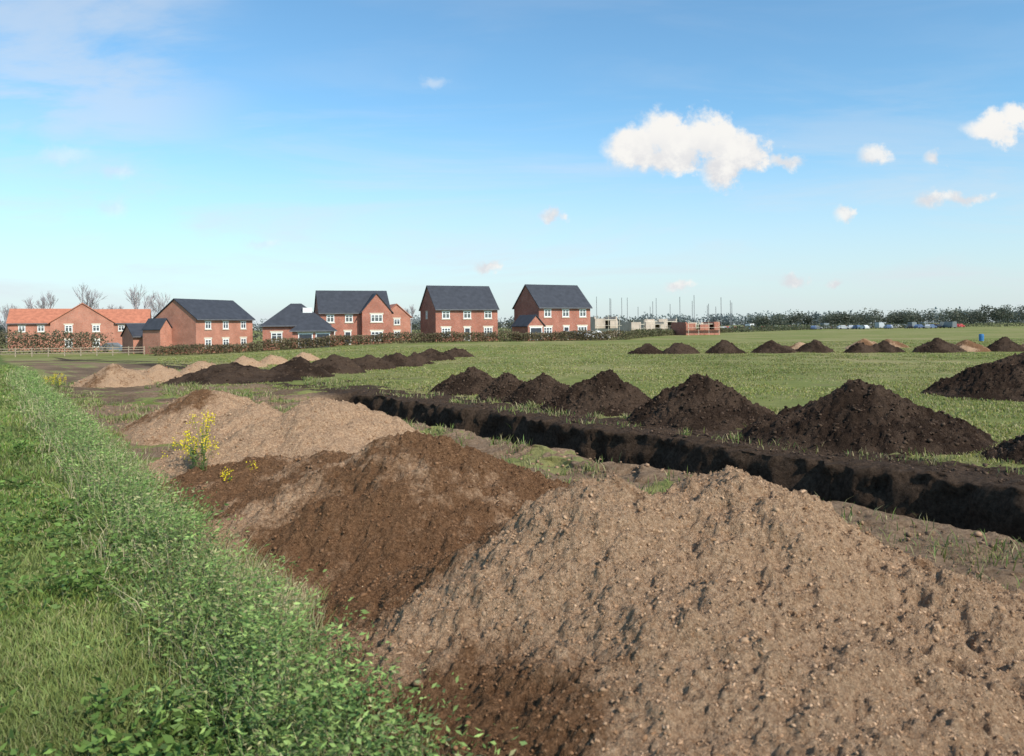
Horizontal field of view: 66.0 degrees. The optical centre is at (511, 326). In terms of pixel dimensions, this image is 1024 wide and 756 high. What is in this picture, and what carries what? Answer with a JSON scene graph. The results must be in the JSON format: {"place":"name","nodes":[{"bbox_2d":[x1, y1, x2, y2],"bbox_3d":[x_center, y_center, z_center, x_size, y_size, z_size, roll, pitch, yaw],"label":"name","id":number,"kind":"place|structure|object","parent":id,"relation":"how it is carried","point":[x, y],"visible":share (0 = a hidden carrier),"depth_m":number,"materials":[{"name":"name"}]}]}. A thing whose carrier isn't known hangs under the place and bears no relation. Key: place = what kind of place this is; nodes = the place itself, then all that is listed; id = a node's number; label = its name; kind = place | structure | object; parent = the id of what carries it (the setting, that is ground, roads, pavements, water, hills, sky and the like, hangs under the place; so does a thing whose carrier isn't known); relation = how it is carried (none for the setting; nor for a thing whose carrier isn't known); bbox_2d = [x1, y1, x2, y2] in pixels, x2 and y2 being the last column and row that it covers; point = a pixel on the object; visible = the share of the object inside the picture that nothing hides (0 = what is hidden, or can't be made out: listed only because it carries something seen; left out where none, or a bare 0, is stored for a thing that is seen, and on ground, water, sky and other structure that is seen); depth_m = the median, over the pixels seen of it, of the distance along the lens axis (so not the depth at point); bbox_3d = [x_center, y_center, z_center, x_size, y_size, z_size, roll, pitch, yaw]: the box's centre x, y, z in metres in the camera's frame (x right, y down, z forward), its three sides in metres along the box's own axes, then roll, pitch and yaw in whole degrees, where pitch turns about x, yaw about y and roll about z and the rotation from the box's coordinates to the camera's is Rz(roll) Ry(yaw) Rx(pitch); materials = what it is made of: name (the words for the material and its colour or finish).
{"place":"outdoors","nodes":[
{"label":"outdoors","id":0,"kind":"place"},
{"bbox_2d":[0,364,309,755],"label":"verge grass","id":1,"kind":"structure","parent":0,"point":[53,693],"depth_m":5.35,"materials":[{"name":"green plant"}]},
{"bbox_2d":[0,369,480,755],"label":"tall grass","id":2,"kind":"structure","parent":0,"point":[305,597],"depth_m":6.17,"materials":[{"name":"green plant"}]},
{"bbox_2d":[0,322,1023,755],"bbox_3d":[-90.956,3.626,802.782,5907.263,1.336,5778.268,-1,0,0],"label":"ground","id":3,"kind":"structure","parent":0,"point":[962,504],"depth_m":16.10,"materials":[{"name":"plant"}]},
{"bbox_2d":[8,324,49,350],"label":"walls","id":4,"kind":"structure","parent":3,"relation":"on","point":[31,328],"depth_m":143.55,"materials":[{"name":"red brick"}]},
{"bbox_2d":[6,309,70,322],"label":"roof","id":5,"kind":"structure","parent":4,"relation":"on","point":[31,315],"depth_m":145.50,"materials":[{"name":"tile"}]},
{"bbox_2d":[23,292,57,308],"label":"bare tree","id":6,"kind":"object","parent":3,"relation":"on","point":[43,304],"visible":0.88,"depth_m":199.00,"materials":[{"name":"plant"}]},
{"bbox_2d":[0,329,113,354],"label":"verge hedge","id":7,"kind":"object","parent":3,"relation":"on","point":[57,340],"visible":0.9,"depth_m":117.18,"materials":[{"name":"brown plant"}]},
{"bbox_2d":[0,346,144,356],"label":"timber fence","id":8,"kind":"object","parent":3,"relation":"on","point":[80,350],"visible":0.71,"depth_m":106.02,"materials":[{"name":"wood"}]},
{"bbox_2d":[50,304,113,351],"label":"walls","id":9,"kind":"structure","parent":3,"relation":"on","point":[81,317],"depth_m":130.53,"materials":[{"name":"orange brick"}]},
{"bbox_2d":[48,303,115,323],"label":"roof","id":10,"kind":"structure","parent":9,"relation":"on","point":[85,305],"depth_m":130.33,"materials":[{"name":"tile"}]},
{"bbox_2d":[65,325,99,346],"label":"frames","id":11,"kind":"structure","parent":9,"relation":"attached to","point":[68,327],"depth_m":131.10,"materials":[{"name":"white plastic"}]},
{"bbox_2d":[73,284,107,308],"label":"bare tree","id":12,"kind":"object","parent":3,"relation":"on","point":[87,297],"visible":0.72,"depth_m":195.78,"materials":[{"name":"plant"}]},
{"bbox_2d":[99,343,120,351],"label":"parked car","id":13,"kind":"object","parent":3,"relation":"on","point":[115,345],"visible":0.48,"depth_m":124.07,"materials":[{"name":"grey paint"}]},
{"bbox_2d":[71,363,154,387],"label":"soil mound","id":14,"kind":"object","parent":3,"relation":"on","point":[114,375],"visible":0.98,"depth_m":31.50,"materials":[{"name":"soil"}]},
{"bbox_2d":[114,324,125,344],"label":"walls","id":15,"kind":"structure","parent":3,"relation":"on","point":[117,337],"depth_m":156.03,"materials":[{"name":"red brick"}]},
{"bbox_2d":[94,309,151,322],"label":"roof","id":16,"kind":"structure","parent":15,"relation":"on","point":[129,315],"depth_m":158.37,"materials":[{"name":"tile"}]},
{"bbox_2d":[120,324,144,353],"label":"brick garage","id":17,"kind":"structure","parent":3,"relation":"on","point":[131,335],"depth_m":115.46,"materials":[{"name":"brick"}]},
{"bbox_2d":[125,285,159,308],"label":"bare tree","id":18,"kind":"object","parent":3,"relation":"on","point":[134,301],"visible":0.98,"depth_m":198.94,"materials":[{"name":"plant"}]},
{"bbox_2d":[0,382,313,755],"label":"verge weeds","id":19,"kind":"object","parent":3,"relation":"on","point":[144,747],"visible":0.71,"depth_m":4.49,"materials":[{"name":"green plant"}]},
{"bbox_2d":[149,292,170,316],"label":"bare tree","id":20,"kind":"object","parent":3,"relation":"on","point":[158,306],"visible":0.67,"depth_m":202.53,"materials":[{"name":"plant"}]},
{"bbox_2d":[141,364,182,382],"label":"soil mound","id":21,"kind":"object","parent":3,"relation":"on","point":[158,373],"visible":0.55,"depth_m":33.55,"materials":[{"name":"soil"}]},
{"bbox_2d":[180,430,210,468],"bbox_3d":[-4.536,1.831,11.338,0.412,0.818,0.425,-1,0,0],"label":"yellow flowering plant","id":22,"kind":"object","parent":3,"relation":"on","point":[192,458],"visible":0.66,"depth_m":11.32,"materials":[{"name":"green plant"}]},
{"bbox_2d":[176,410,218,470],"bbox_3d":[-4.362,1.689,11.032,0.548,1.050,0.502,-1,0,0],"label":"yellow flowering plant","id":23,"kind":"object","parent":3,"relation":"on","point":[204,449],"visible":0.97,"depth_m":11.01,"materials":[{"name":"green plant"}]},
{"bbox_2d":[143,300,252,353],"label":"walls","id":24,"kind":"structure","parent":3,"relation":"on","point":[188,328],"depth_m":111.66,"materials":[{"name":"red brick"}]},
{"bbox_2d":[142,298,254,329],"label":"roof","id":25,"kind":"structure","parent":24,"relation":"on","point":[210,309],"depth_m":114.33,"materials":[{"name":"tile"}]},
{"bbox_2d":[204,320,246,338],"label":"stone","id":26,"kind":"object","parent":24,"relation":"attached to","point":[223,329],"visible":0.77,"depth_m":115.11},
{"bbox_2d":[205,321,246,346],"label":"frames","id":27,"kind":"structure","parent":24,"relation":"attached to","point":[225,341],"depth_m":115.30,"materials":[{"name":"white plastic"}]},
{"bbox_2d":[206,322,245,344],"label":"glass","id":28,"kind":"object","parent":27,"relation":"attached to","point":[207,324],"visible":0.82,"depth_m":115.50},
{"bbox_2d":[180,361,215,373],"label":"soil mound","id":29,"kind":"object","parent":3,"relation":"on","point":[195,366],"visible":0.49,"depth_m":39.90,"materials":[{"name":"soil"}]},
{"bbox_2d":[116,389,282,445],"bbox_3d":[-6.305,1.865,16.812,5.717,1.069,4.034,-1,0,45],"label":"soil mound","id":30,"kind":"object","parent":3,"relation":"on","point":[169,420],"visible":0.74,"depth_m":15.96,"materials":[{"name":"soil"}]},
{"bbox_2d":[160,362,302,385],"bbox_3d":[-12.139,1.998,34.340,6.570,0.918,5.940,-1,0,0],"label":"soil mound","id":31,"kind":"object","parent":3,"relation":"on","point":[232,373],"visible":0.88,"depth_m":33.14,"materials":[{"name":"soil"}]},
{"bbox_2d":[220,460,257,480],"bbox_3d":[-3.634,1.992,10.292,0.429,0.478,0.524,-1,0,41],"label":"yellow flowering plant","id":32,"kind":"object","parent":3,"relation":"on","point":[226,474],"visible":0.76,"depth_m":10.23,"materials":[{"name":"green plant"}]},
{"bbox_2d":[147,449,349,517],"bbox_3d":[-3.103,2.006,10.835,4.350,0.715,3.750,-1,0,0],"label":"soil mound","id":33,"kind":"object","parent":3,"relation":"on","point":[246,482],"visible":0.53,"depth_m":10.14,"materials":[{"name":"soil"}]},
{"bbox_2d":[233,356,267,366],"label":"soil mound","id":34,"kind":"object","parent":3,"relation":"on","point":[244,360],"visible":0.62,"depth_m":45.27,"materials":[{"name":"soil"}]},
{"bbox_2d":[1,364,527,755],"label":"weed strip","id":35,"kind":"object","parent":3,"relation":"on","point":[275,646],"visible":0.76,"depth_m":4.91,"materials":[{"name":"green plant"}]},
{"bbox_2d":[259,355,287,364],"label":"soil mound","id":36,"kind":"object","parent":3,"relation":"on","point":[271,359],"visible":0.72,"depth_m":49.51,"materials":[{"name":"soil"}]},
{"bbox_2d":[141,397,423,481],"bbox_3d":[-3.249,1.760,12.736,4.445,1.225,5.091,-1,0,38],"label":"soil mound","id":37,"kind":"object","parent":3,"relation":"on","point":[311,426],"visible":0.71,"depth_m":12.02,"materials":[{"name":"soil"}]},
{"bbox_2d":[260,304,331,349],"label":"hip roofed bungalow","id":38,"kind":"object","parent":3,"relation":"on","point":[282,323],"visible":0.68,"depth_m":118.03,"materials":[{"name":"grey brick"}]},
{"bbox_2d":[0,314,597,333],"bbox_3d":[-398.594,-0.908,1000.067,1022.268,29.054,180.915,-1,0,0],"label":"woods","id":39,"kind":"object","parent":3,"relation":"on","point":[414,321],"visible":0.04,"depth_m":945.56,"materials":[{"name":"green plant"}]},
{"bbox_2d":[270,356,334,377],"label":"soil mound","id":40,"kind":"object","parent":3,"relation":"on","point":[300,366],"visible":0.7,"depth_m":35.49,"materials":[{"name":"soil"}]},
{"bbox_2d":[295,352,318,360],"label":"soil mound","id":41,"kind":"object","parent":3,"relation":"on","point":[308,356],"visible":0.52,"depth_m":54.67,"materials":[{"name":"soil"}]},
{"bbox_2d":[289,316,336,348],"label":"hip roofed garage","id":42,"kind":"structure","parent":3,"relation":"on","point":[311,327],"depth_m":112.26,"materials":[{"name":"grey brick"}]},
{"bbox_2d":[0,320,632,342],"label":"distant hedgerow","id":43,"kind":"object","parent":3,"relation":"on","point":[502,325],"visible":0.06,"depth_m":272.69,"materials":[{"name":"green plant"}]},
{"bbox_2d":[312,354,366,373],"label":"soil mound","id":44,"kind":"object","parent":3,"relation":"on","point":[333,363],"visible":0.82,"depth_m":38.88,"materials":[{"name":"soil"}]},
{"bbox_2d":[315,294,391,344],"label":"walls","id":45,"kind":"structure","parent":3,"relation":"on","point":[361,324],"depth_m":125.88,"materials":[{"name":"red brick"}]},
{"bbox_2d":[314,290,393,313],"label":"roof","id":46,"kind":"structure","parent":45,"relation":"on","point":[330,301],"depth_m":127.54,"materials":[{"name":"tile"}]},
{"bbox_2d":[326,314,382,341],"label":"frames","id":47,"kind":"structure","parent":45,"relation":"attached to","point":[330,317],"depth_m":125.77,"materials":[{"name":"white plastic"}]},
{"bbox_2d":[327,315,381,338],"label":"glass","id":48,"kind":"object","parent":47,"relation":"attached to","point":[350,319],"visible":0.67,"depth_m":125.85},
{"bbox_2d":[326,313,383,340],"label":"stone","id":49,"kind":"object","parent":45,"relation":"attached to","point":[352,322],"visible":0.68,"depth_m":125.77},
{"bbox_2d":[151,430,569,598],"bbox_3d":[-1.036,1.707,8.489,5.040,1.239,4.608,-1,0,0],"label":"soil mound","id":50,"kind":"object","parent":3,"relation":"on","point":[405,501],"visible":0.63,"depth_m":7.36,"materials":[{"name":"soil"}]},
{"bbox_2d":[351,354,395,370],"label":"soil mound","id":51,"kind":"object","parent":3,"relation":"on","point":[369,362],"visible":0.67,"depth_m":42.27,"materials":[{"name":"soil"}]},
{"bbox_2d":[147,329,624,355],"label":"hedge","id":52,"kind":"object","parent":3,"relation":"on","point":[208,348],"visible":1,"depth_m":113.03,"materials":[{"name":"brown plant"}]},
{"bbox_2d":[391,305,410,340],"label":"walls","id":53,"kind":"structure","parent":3,"relation":"on","point":[404,325],"depth_m":149.48,"materials":[{"name":"red brick"}]},
{"bbox_2d":[381,352,422,366],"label":"soil mound","id":54,"kind":"object","parent":3,"relation":"on","point":[396,359],"visible":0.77,"depth_m":45.21,"materials":[{"name":"soil"}]},
{"bbox_2d":[408,352,434,364],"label":"soil mound","id":55,"kind":"object","parent":3,"relation":"on","point":[415,356],"visible":0.58,"depth_m":47.82,"materials":[{"name":"soil"}]},
{"bbox_2d":[419,348,455,360],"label":"soil mound","id":56,"kind":"object","parent":3,"relation":"on","point":[430,354],"visible":0.8,"depth_m":52.76,"materials":[{"name":"soil"}]},
{"bbox_2d":[420,289,497,341],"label":"walls","id":57,"kind":"structure","parent":3,"relation":"on","point":[457,322],"depth_m":126.79,"materials":[{"name":"red brick"}]},
{"bbox_2d":[419,285,498,310],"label":"roof","id":58,"kind":"structure","parent":57,"relation":"on","point":[462,297],"depth_m":127.95,"materials":[{"name":"tile"}]},
{"bbox_2d":[435,309,499,309],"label":"fascia","id":59,"kind":"structure","parent":58,"relation":"attached to","point":[467,309],"depth_m":125.89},
{"bbox_2d":[426,311,492,340],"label":"frames","id":60,"kind":"structure","parent":57,"relation":"attached to","point":[467,313],"depth_m":126.38,"materials":[{"name":"white plastic"}]},
{"bbox_2d":[426,312,491,334],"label":"glass","id":61,"kind":"object","parent":60,"relation":"attached to","point":[445,314],"visible":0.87,"depth_m":126.28,"materials":[{"name":"glass"}]},
{"bbox_2d":[426,310,492,336],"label":"stone","id":62,"kind":"object","parent":57,"relation":"attached to","point":[463,326],"visible":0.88,"depth_m":126.18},
{"bbox_2d":[443,347,474,356],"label":"soil mound","id":63,"kind":"object","parent":3,"relation":"on","point":[455,352],"visible":0.69,"depth_m":57.53,"materials":[{"name":"soil"}]},
{"bbox_2d":[430,366,495,395],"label":"soil mound","id":64,"kind":"object","parent":3,"relation":"on","point":[473,380],"visible":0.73,"depth_m":26.16,"materials":[{"name":"soil"}]},
{"bbox_2d":[475,372,523,401],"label":"soil mound","id":65,"kind":"object","parent":3,"relation":"on","point":[502,386],"visible":0.56,"depth_m":23.88,"materials":[{"name":"soil"}]},
{"bbox_2d":[7,372,1023,598],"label":"grass tufts","id":66,"kind":"object","parent":3,"relation":"on","point":[288,408],"visible":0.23,"depth_m":15.47,"materials":[{"name":"green plant"}]},
{"bbox_2d":[499,372,569,404],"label":"soil mound","id":67,"kind":"object","parent":3,"relation":"on","point":[543,387],"visible":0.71,"depth_m":22.45,"materials":[{"name":"soil"}]},
{"bbox_2d":[512,286,589,340],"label":"walls","id":68,"kind":"structure","parent":3,"relation":"on","point":[526,304],"depth_m":126.44,"materials":[{"name":"red brick"}]},
{"bbox_2d":[511,284,591,326],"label":"roof","id":69,"kind":"structure","parent":68,"relation":"on","point":[570,296],"depth_m":127.60,"materials":[{"name":"tile"}]},
{"bbox_2d":[530,309,586,335],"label":"frames","id":70,"kind":"structure","parent":68,"relation":"attached to","point":[562,316],"depth_m":126.20,"materials":[{"name":"white plastic"}]},
{"bbox_2d":[531,327,567,338],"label":"door","id":71,"kind":"structure","parent":70,"relation":"attached to","point":[534,330],"depth_m":122.22,"materials":[{"name":"paint"}]},
{"bbox_2d":[544,310,585,334],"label":"glass","id":72,"kind":"object","parent":70,"relation":"attached to","point":[582,328],"visible":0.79,"depth_m":126.43,"materials":[{"name":"glass"}]},
{"bbox_2d":[529,308,587,336],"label":"stone","id":73,"kind":"object","parent":68,"relation":"attached to","point":[552,325],"visible":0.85,"depth_m":125.11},
{"bbox_2d":[87,389,1022,589],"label":"rubble","id":74,"kind":"object","parent":3,"relation":"on","point":[972,567],"visible":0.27,"depth_m":12.76,"materials":[{"name":"soil"}]},
{"bbox_2d":[157,339,1023,465],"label":"field grass","id":75,"kind":"structure","parent":3,"relation":"on","point":[969,406],"depth_m":39.10,"materials":[{"name":"green plant"}]},
{"bbox_2d":[538,369,650,416],"bbox_3d":[2.372,1.697,20.605,3.193,1.180,3.094,-1,0,45],"label":"soil mound","id":76,"kind":"object","parent":3,"relation":"on","point":[611,392],"visible":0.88,"depth_m":20.06,"materials":[{"name":"soil"}]},
{"bbox_2d":[590,317,617,336],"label":"walls","id":77,"kind":"structure","parent":3,"relation":"on","point":[602,324],"depth_m":155.47,"materials":[{"name":"concrete"}]},
{"bbox_2d":[618,322,665,335],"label":"walls","id":78,"kind":"structure","parent":3,"relation":"on","point":[626,326],"depth_m":165.09,"materials":[{"name":"concrete"}]},
{"bbox_2d":[627,343,662,353],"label":"soil mound","id":79,"kind":"object","parent":3,"relation":"on","point":[647,348],"visible":0.84,"depth_m":60.43,"materials":[{"name":"soil"}]},
{"bbox_2d":[633,319,675,329],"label":"walls","id":80,"kind":"structure","parent":3,"relation":"on","point":[667,323],"depth_m":179.53,"materials":[{"name":"concrete"}]},
{"bbox_2d":[297,465,1023,755],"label":"soil mound","id":81,"kind":"object","parent":3,"relation":"on","point":[728,610],"visible":0.96,"depth_m":4.18,"materials":[{"name":"soil"}]},
{"bbox_2d":[596,297,730,326],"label":"poles","id":82,"kind":"object","parent":3,"relation":"on","point":[656,314],"visible":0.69,"depth_m":302.11,"materials":[{"name":"metal"}]},
{"bbox_2d":[619,327,735,339],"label":"field hedge","id":83,"kind":"object","parent":3,"relation":"on","point":[635,333],"visible":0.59,"depth_m":148.10,"materials":[{"name":"green plant"}]},
{"bbox_2d":[662,342,700,353],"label":"soil mound","id":84,"kind":"object","parent":3,"relation":"on","point":[678,348],"visible":0.91,"depth_m":59.88,"materials":[{"name":"soil"}]},
{"bbox_2d":[671,322,719,334],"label":"walls","id":85,"kind":"structure","parent":3,"relation":"on","point":[681,328],"depth_m":169.13,"materials":[{"name":"red brick"}]},
{"bbox_2d":[626,373,775,430],"bbox_3d":[4.327,1.654,17.836,3.605,1.211,3.395,-1,0,0],"label":"soil mound","id":86,"kind":"object","parent":3,"relation":"on","point":[697,401],"visible":0.87,"depth_m":17.13,"materials":[{"name":"soil"}]},
{"bbox_2d":[705,340,747,353],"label":"soil mound","id":87,"kind":"object","parent":3,"relation":"on","point":[724,346],"visible":0.94,"depth_m":59.27,"materials":[{"name":"soil"}]},
{"bbox_2d":[750,340,798,352],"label":"soil mound","id":88,"kind":"object","parent":3,"relation":"on","point":[771,346],"visible":0.98,"depth_m":59.36,"materials":[{"name":"soil"}]},
{"bbox_2d":[593,306,1023,325],"bbox_3d":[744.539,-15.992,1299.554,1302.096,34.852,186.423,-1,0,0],"label":"treeline","id":89,"kind":"object","parent":3,"relation":"on","point":[724,320],"visible":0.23,"depth_m":1271.76,"materials":[{"name":"green plant"}]},
{"bbox_2d":[795,339,834,352],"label":"soil mound","id":90,"kind":"object","parent":3,"relation":"on","point":[815,346],"visible":0.93,"depth_m":59.39,"materials":[{"name":"soil"}]},
{"bbox_2d":[843,342,877,352],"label":"soil mound","id":91,"kind":"object","parent":3,"relation":"on","point":[862,347],"visible":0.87,"depth_m":58.06,"materials":[{"name":"soil"}]},
{"bbox_2d":[845,339,875,348],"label":"soil mound","id":92,"kind":"object","parent":3,"relation":"on","point":[867,342],"visible":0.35,"depth_m":65.71,"materials":[{"name":"soil"}]},
{"bbox_2d":[736,378,998,456],"bbox_3d":[6.639,1.642,15.069,4.725,1.304,4.095,-1,0,0],"label":"soil mound","id":93,"kind":"object","parent":3,"relation":"on","point":[857,414],"visible":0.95,"depth_m":14.13,"materials":[{"name":"soil"}]},
{"bbox_2d":[725,322,1023,331],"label":"hedge","id":94,"kind":"object","parent":3,"relation":"on","point":[769,328],"visible":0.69,"depth_m":272.35,"materials":[{"name":"green plant"}]},
{"bbox_2d":[744,304,1023,326],"bbox_3d":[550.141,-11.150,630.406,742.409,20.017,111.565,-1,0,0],"label":"distant woodland","id":95,"kind":"object","parent":3,"relation":"on","point":[956,315],"visible":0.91,"depth_m":612.75,"materials":[{"name":"green plant"}]},
{"bbox_2d":[871,340,904,352],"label":"soil mound","id":96,"kind":"object","parent":3,"relation":"on","point":[882,346],"visible":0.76,"depth_m":57.96,"materials":[{"name":"soil"}]},
{"bbox_2d":[885,339,908,347],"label":"soil mound","id":97,"kind":"object","parent":3,"relation":"on","point":[896,344],"visible":0.42,"depth_m":69.30,"materials":[{"name":"soil"}]},
{"bbox_2d":[912,337,966,352],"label":"soil mound","id":98,"kind":"object","parent":3,"relation":"on","point":[937,345],"visible":0.94,"depth_m":56.88,"materials":[{"name":"soil"}]},
{"bbox_2d":[942,322,956,327],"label":"panel van","id":99,"kind":"object","parent":3,"relation":"on","point":[949,324],"visible":0.91,"depth_m":283.13,"materials":[{"name":"grey paint"}]},
{"bbox_2d":[920,352,1023,401],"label":"soil mound","id":100,"kind":"object","parent":3,"relation":"on","point":[1002,379],"visible":0.95,"depth_m":22.76,"materials":[{"name":"soil"}]},
{"bbox_2d":[955,340,991,351],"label":"soil mound","id":101,"kind":"object","parent":3,"relation":"on","point":[968,345],"visible":0.62,"depth_m":58.11,"materials":[{"name":"soil"}]},
{"bbox_2d":[976,435,1023,464],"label":"soil mound","id":102,"kind":"object","parent":3,"relation":"on","point":[1010,449],"visible":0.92,"depth_m":12.59,"materials":[{"name":"soil"}]},
{"bbox_2d":[987,336,1023,351],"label":"soil mound","id":103,"kind":"object","parent":3,"relation":"on","point":[1004,344],"visible":0.81,"depth_m":57.74,"materials":[{"name":"soil"}]},
{"bbox_2d":[0,0,1023,329],"label":"sky","id":104,"kind":"structure","parent":0,"point":[262,156],"materials":[{"name":"blue"}]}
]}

